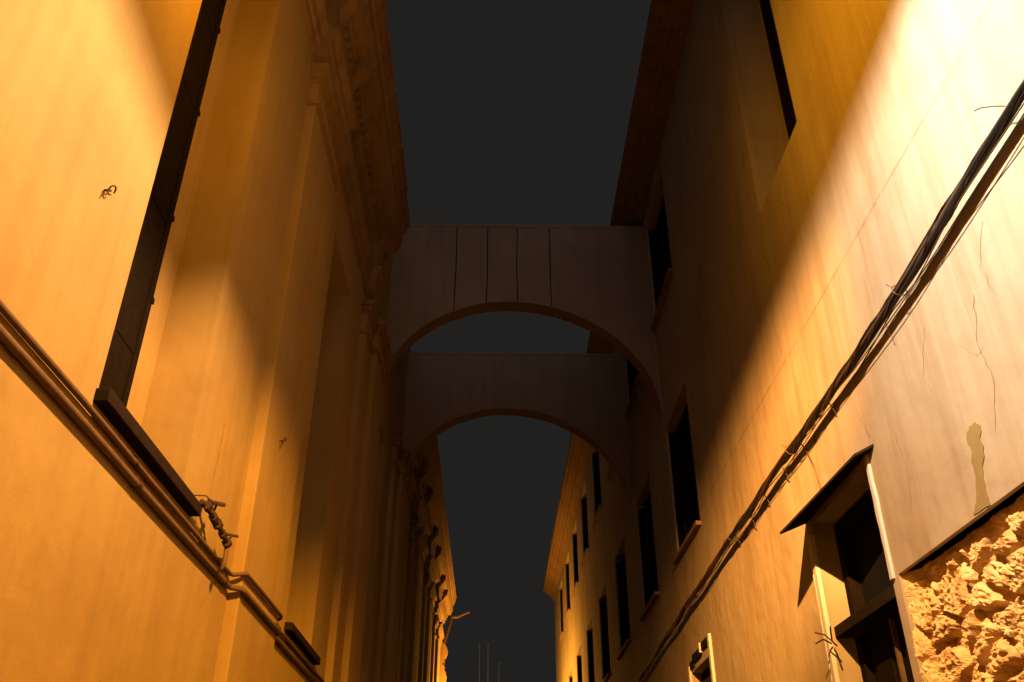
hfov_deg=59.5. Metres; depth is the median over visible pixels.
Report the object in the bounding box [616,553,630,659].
window
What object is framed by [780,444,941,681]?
door
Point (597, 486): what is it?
window
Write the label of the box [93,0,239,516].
window
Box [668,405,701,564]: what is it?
window
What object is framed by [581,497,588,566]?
window
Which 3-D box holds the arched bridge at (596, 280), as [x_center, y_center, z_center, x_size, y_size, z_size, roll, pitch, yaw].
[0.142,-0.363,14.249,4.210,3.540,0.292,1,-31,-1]
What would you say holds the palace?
on the ground
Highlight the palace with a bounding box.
[0,0,469,681]
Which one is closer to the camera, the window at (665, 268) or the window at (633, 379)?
the window at (665, 268)
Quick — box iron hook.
[104,185,116,195]
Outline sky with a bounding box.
[385,0,650,681]
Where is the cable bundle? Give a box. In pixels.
[636,79,1023,681]
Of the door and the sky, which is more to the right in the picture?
the door
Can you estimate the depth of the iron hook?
3.87 m
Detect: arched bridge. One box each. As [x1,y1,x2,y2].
[387,223,662,421]
[403,352,632,503]
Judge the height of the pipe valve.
0.313 m
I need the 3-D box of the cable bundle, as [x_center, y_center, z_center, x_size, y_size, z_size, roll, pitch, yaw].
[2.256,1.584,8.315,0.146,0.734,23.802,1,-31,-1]
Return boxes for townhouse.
[543,0,1023,681]
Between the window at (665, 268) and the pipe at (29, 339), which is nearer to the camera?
the pipe at (29, 339)
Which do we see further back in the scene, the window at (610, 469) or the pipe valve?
the window at (610, 469)
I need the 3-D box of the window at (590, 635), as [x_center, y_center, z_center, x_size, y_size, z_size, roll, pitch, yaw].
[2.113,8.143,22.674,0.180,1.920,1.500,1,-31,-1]
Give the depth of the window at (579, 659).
26.26 m
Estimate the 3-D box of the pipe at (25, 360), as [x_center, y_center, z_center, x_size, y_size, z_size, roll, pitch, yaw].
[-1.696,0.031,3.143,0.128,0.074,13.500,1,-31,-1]
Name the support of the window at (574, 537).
in the townhouse
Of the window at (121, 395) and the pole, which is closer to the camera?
the window at (121, 395)
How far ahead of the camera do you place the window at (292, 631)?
7.77 m
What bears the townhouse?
on the ground
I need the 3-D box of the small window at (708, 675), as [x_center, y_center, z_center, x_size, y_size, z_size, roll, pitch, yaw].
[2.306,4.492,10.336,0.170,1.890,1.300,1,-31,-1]
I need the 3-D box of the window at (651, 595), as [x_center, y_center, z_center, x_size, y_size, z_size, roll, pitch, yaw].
[2.274,3.363,14.640,0.300,1.995,1.620,1,-31,-1]
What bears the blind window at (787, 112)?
in the townhouse
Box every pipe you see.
[0,299,324,681]
[0,323,316,681]
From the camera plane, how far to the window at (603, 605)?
20.61 m
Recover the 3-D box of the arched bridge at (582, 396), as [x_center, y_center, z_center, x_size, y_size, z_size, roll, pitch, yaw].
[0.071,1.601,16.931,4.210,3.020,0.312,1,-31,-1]
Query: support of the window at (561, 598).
in the townhouse
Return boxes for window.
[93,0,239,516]
[284,622,320,664]
[559,590,563,642]
[565,565,570,621]
[572,536,578,596]
[578,658,581,681]
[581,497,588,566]
[588,630,594,681]
[592,452,601,528]
[600,596,610,681]
[606,466,612,480]
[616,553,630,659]
[625,358,640,417]
[638,493,658,620]
[648,196,672,329]
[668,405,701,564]
[688,633,715,681]
[757,0,796,144]
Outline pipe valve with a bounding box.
[194,494,238,570]
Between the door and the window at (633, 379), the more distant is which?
the window at (633, 379)
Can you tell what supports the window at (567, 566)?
in the townhouse

